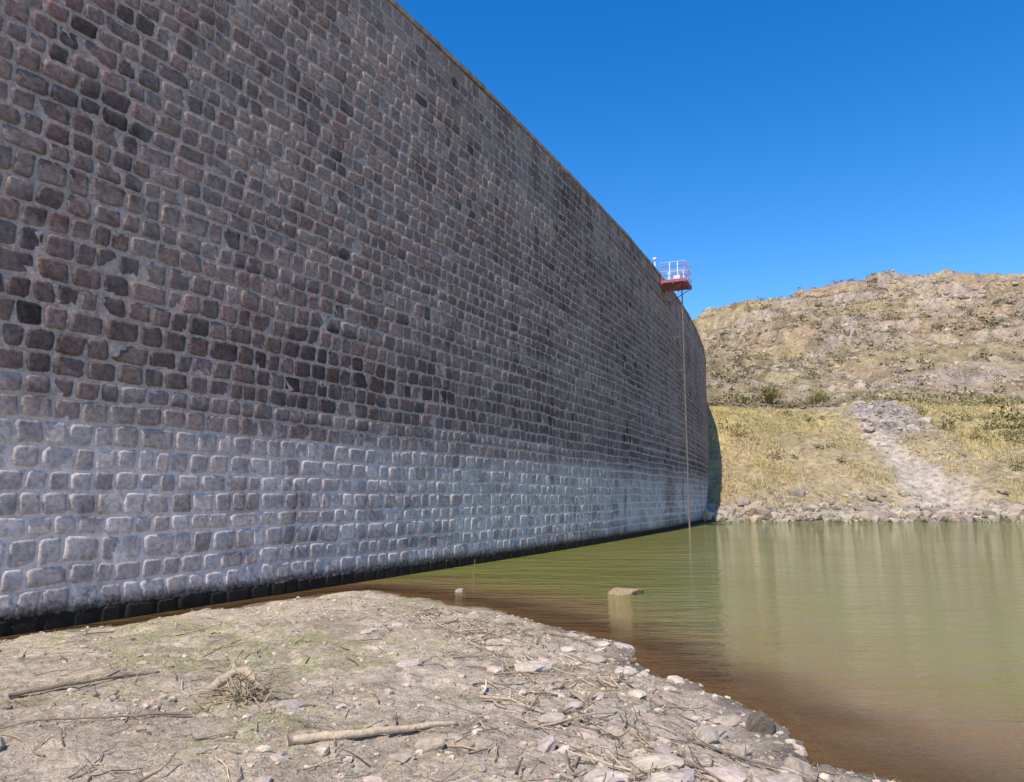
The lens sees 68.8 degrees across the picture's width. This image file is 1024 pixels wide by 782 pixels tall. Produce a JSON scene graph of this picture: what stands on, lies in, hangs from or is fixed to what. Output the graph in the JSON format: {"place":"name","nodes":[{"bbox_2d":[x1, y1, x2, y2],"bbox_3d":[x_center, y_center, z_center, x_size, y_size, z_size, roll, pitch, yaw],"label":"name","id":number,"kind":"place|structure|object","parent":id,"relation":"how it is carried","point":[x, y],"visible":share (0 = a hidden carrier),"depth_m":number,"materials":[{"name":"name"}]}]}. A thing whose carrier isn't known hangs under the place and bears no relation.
{"place":"outdoors","nodes":[
{"label":"outdoors","id":0,"kind":"place"},
{"bbox_2d":[0,589,976,781],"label":"ground","id":1,"kind":"structure","parent":0,"point":[816,735],"depth_m":6.97,"materials":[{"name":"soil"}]},
{"bbox_2d":[0,736,5,749],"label":"rock","id":2,"kind":"object","parent":1,"relation":"on","point":[2,743],"visible":0.94,"depth_m":5.20,"materials":[{"name":"grey stone"}]},
{"bbox_2d":[8,670,159,697],"bbox_3d":[-4.011,2.754,7.072,1.250,0.110,0.156,7,-11,-41],"label":"driftwood branch","id":3,"kind":"object","parent":1,"relation":"on","point":[33,690],"visible":0.99,"depth_m":6.92,"materials":[{"name":"brown wood"}]},
{"bbox_2d":[202,650,268,701],"bbox_3d":[-2.521,2.629,6.890,0.611,0.391,0.338,-5,-9,29],"label":"tree root fragment","id":4,"kind":"object","parent":1,"relation":"on","point":[218,683],"visible":0.74,"depth_m":6.92,"materials":[{"name":"brown wood"}]},
{"bbox_2d":[189,661,290,711],"bbox_3d":[-2.459,2.632,6.755,0.817,0.346,1.007,-3,-8,18],"label":"dead weed clump","id":5,"kind":"object","parent":1,"relation":"on","point":[237,694],"visible":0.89,"depth_m":6.71,"materials":[{"name":"beige plant"}]},
{"bbox_2d":[0,598,551,781],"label":"green sprouts","id":6,"kind":"object","parent":1,"relation":"on","point":[261,669],"visible":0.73,"depth_m":9.03,"materials":[{"name":"green plant"}]},
{"bbox_2d":[0,631,812,781],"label":"driftwood sticks","id":7,"kind":"object","parent":1,"relation":"on","point":[533,728],"visible":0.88,"depth_m":6.09,"materials":[{"name":"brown wood"}]},
{"bbox_2d":[414,735,444,752],"bbox_3d":[-0.632,2.739,5.771,0.240,0.139,0.213,0,-8,0],"label":"rock","id":8,"kind":"object","parent":1,"relation":"on","point":[429,743],"visible":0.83,"depth_m":5.70,"materials":[{"name":"beige stone"}]},
{"bbox_2d":[0,599,872,781],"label":"driftwood","id":9,"kind":"object","parent":1,"relation":"on","point":[611,736],"depth_m":6.60,"materials":[{"name":"brown wood"}]},
{"bbox_2d":[0,591,895,781],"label":"dry straw","id":10,"kind":"object","parent":1,"relation":"on","point":[302,692],"visible":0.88,"depth_m":7.25,"materials":[{"name":"beige plant"}]},
{"bbox_2d":[493,778,506,781],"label":"rock","id":11,"kind":"object","parent":1,"relation":"on","point":[499,780],"visible":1,"depth_m":4.91,"materials":[{"name":"beige stone"}]},
{"bbox_2d":[228,611,808,781],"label":"flat stones","id":12,"kind":"object","parent":1,"relation":"on","point":[549,742],"visible":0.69,"depth_m":6.52,"materials":[{"name":"beige stone"}]},
{"bbox_2d":[538,712,565,725],"bbox_3d":[0.343,2.880,6.552,0.234,0.105,0.198,8,-11,-44],"label":"rock","id":13,"kind":"object","parent":1,"relation":"on","point":[549,718],"visible":0.8,"depth_m":6.51,"materials":[{"name":"beige stone"}]},
{"bbox_2d":[575,672,590,679],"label":"rock","id":14,"kind":"object","parent":1,"relation":"on","point":[579,676],"visible":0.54,"depth_m":8.47,"materials":[{"name":"beige stone"}]},
{"bbox_2d":[585,654,606,662],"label":"rock","id":15,"kind":"object","parent":1,"relation":"on","point":[597,658],"visible":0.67,"depth_m":9.75,"materials":[{"name":"beige stone"}]},
{"bbox_2d":[627,751,683,769],"bbox_3d":[1.101,2.793,5.638,0.439,0.092,0.303,3,-9,-20],"label":"rock","id":16,"kind":"object","parent":1,"relation":"on","point":[646,760],"visible":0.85,"depth_m":5.59,"materials":[{"name":"beige stone"}]},
{"bbox_2d":[693,724,719,743],"bbox_3d":[1.677,2.966,6.420,0.228,0.166,0.249,0,-8,0],"label":"rock","id":17,"kind":"object","parent":1,"relation":"on","point":[707,734],"visible":0.79,"depth_m":6.38,"materials":[{"name":"beige stone"}]},
{"bbox_2d":[716,714,741,726],"bbox_3d":[2.069,3.147,7.130,0.262,0.111,0.183,0,-8,0],"label":"rock","id":18,"kind":"object","parent":1,"relation":"on","point":[732,720],"visible":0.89,"depth_m":7.07,"materials":[{"name":"beige stone"}]},
{"bbox_2d":[730,744,752,755],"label":"rock","id":19,"kind":"object","parent":1,"relation":"on","point":[741,749],"visible":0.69,"depth_m":6.17,"materials":[{"name":"beige stone"}]},
{"bbox_2d":[744,710,775,733],"bbox_3d":[2.327,3.144,7.038,0.287,0.294,0.232,0,-8,0],"label":"rock","id":20,"kind":"object","parent":1,"relation":"on","point":[759,721],"visible":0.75,"depth_m":6.95,"materials":[{"name":"grey stone"}]},
{"bbox_2d":[779,772,803,781],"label":"rock","id":21,"kind":"object","parent":1,"relation":"on","point":[787,777],"visible":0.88,"depth_m":5.34,"materials":[{"name":"beige stone"}]},
{"bbox_2d":[782,756,811,773],"bbox_3d":[2.190,2.899,5.745,0.178,0.148,0.206,5,-10,-33],"label":"rock","id":22,"kind":"object","parent":1,"relation":"on","point":[794,763],"visible":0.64,"depth_m":5.71,"materials":[{"name":"beige stone"}]},
{"bbox_2d":[819,764,834,774],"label":"rock","id":23,"kind":"object","parent":1,"relation":"on","point":[826,767],"visible":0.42,"depth_m":5.81,"materials":[{"name":"grey stone"}]},
{"bbox_2d":[83,522,1023,781],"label":"water","id":24,"kind":"structure","parent":0,"point":[905,638],"depth_m":14.69,"materials":[{"name":"green liquid"}]},
{"bbox_2d":[455,588,465,591],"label":"rock","id":25,"kind":"object","parent":24,"relation":"in","point":[460,590],"visible":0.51,"depth_m":17.38,"materials":[{"name":"beige stone"}]},
{"bbox_2d":[608,587,643,595],"bbox_3d":[2.590,4.622,17.017,0.881,0.296,0.513,0,-8,0],"label":"rock","id":26,"kind":"object","parent":24,"relation":"in","point":[622,591],"visible":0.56,"depth_m":16.89,"materials":[{"name":"beige stone"}]},
{"bbox_2d":[395,0,1023,319],"label":"sky","id":27,"kind":"structure","parent":0,"point":[771,148],"materials":[{"name":"blue"}]},
{"bbox_2d":[692,269,1023,521],"bbox_3d":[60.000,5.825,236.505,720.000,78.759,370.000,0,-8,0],"label":"hill","id":28,"kind":"structure","parent":0,"point":[931,483],"depth_m":113.49,"materials":[{"name":"soil"}]},
{"bbox_2d":[758,382,783,404],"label":"tree","id":29,"kind":"object","parent":28,"relation":"on","point":[767,392],"visible":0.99,"depth_m":99.01,"materials":[{"name":"green plant"}]},
{"bbox_2d":[707,400,839,408],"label":"stone wall","id":30,"kind":"structure","parent":28,"relation":"on","point":[735,404],"depth_m":95.83,"materials":[{"name":"stone"}]},
{"bbox_2d":[805,387,829,403],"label":"tree","id":31,"kind":"object","parent":28,"relation":"on","point":[817,396],"visible":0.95,"depth_m":100.08,"materials":[{"name":"green plant"}]},
{"bbox_2d":[693,270,1023,405],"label":"hillside scrub","id":32,"kind":"object","parent":28,"relation":"on","point":[874,280],"visible":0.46,"depth_m":152.74,"materials":[{"name":"brown plant"}]},
{"bbox_2d":[698,269,1023,404],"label":"hill rocks","id":33,"kind":"object","parent":28,"relation":"on","point":[860,385],"visible":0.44,"depth_m":151.51,"materials":[{"name":"beige stone"}]},
{"bbox_2d":[703,485,1023,521],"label":"shore boulders","id":34,"kind":"object","parent":28,"relation":"on","point":[757,511],"visible":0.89,"depth_m":66.24,"materials":[{"name":"grey stone"}]},
{"bbox_2d":[707,396,1023,508],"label":"bank grass","id":35,"kind":"structure","parent":28,"relation":"on","point":[761,482],"depth_m":83.02,"materials":[{"name":"plant"}]},
{"bbox_2d":[709,385,1023,469],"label":"bank bushes","id":36,"kind":"object","parent":28,"relation":"on","point":[1014,436],"visible":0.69,"depth_m":92.00,"materials":[{"name":"green plant"}]},
{"bbox_2d":[824,399,980,469],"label":"rock outcrop","id":37,"kind":"object","parent":28,"relation":"on","point":[912,421],"visible":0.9,"depth_m":87.27,"materials":[{"name":"grey stone"}]},
{"label":"downstream ground","id":38,"kind":"structure","parent":0,"visible":0},
{"bbox_2d":[0,0,708,640],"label":"stone dam wall","id":39,"kind":"structure","parent":38,"relation":"on","point":[54,394],"depth_m":17.39,"materials":[{"name":"grey stone"}]},
{"bbox_2d":[0,0,708,639],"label":"stone blocks","id":40,"kind":"structure","parent":39,"relation":"on","point":[56,432],"depth_m":18.09,"materials":[{"name":"grey stone"}]},
{"bbox_2d":[387,0,705,362],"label":"coping","id":41,"kind":"object","parent":39,"relation":"on","point":[430,37],"visible":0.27,"depth_m":28.78,"materials":[{"name":"stone"}]},
{"bbox_2d":[653,257,691,304],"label":"inspection platform","id":42,"kind":"structure","parent":39,"relation":"attached to","point":[677,282],"depth_m":49.81,"materials":[{"name":"red paint"}]},
{"bbox_2d":[666,287,689,530],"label":"water level pipe","id":43,"kind":"object","parent":39,"relation":"attached to","point":[687,472],"visible":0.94,"depth_m":48.96,"materials":[{"name":"metal"}]}
]}

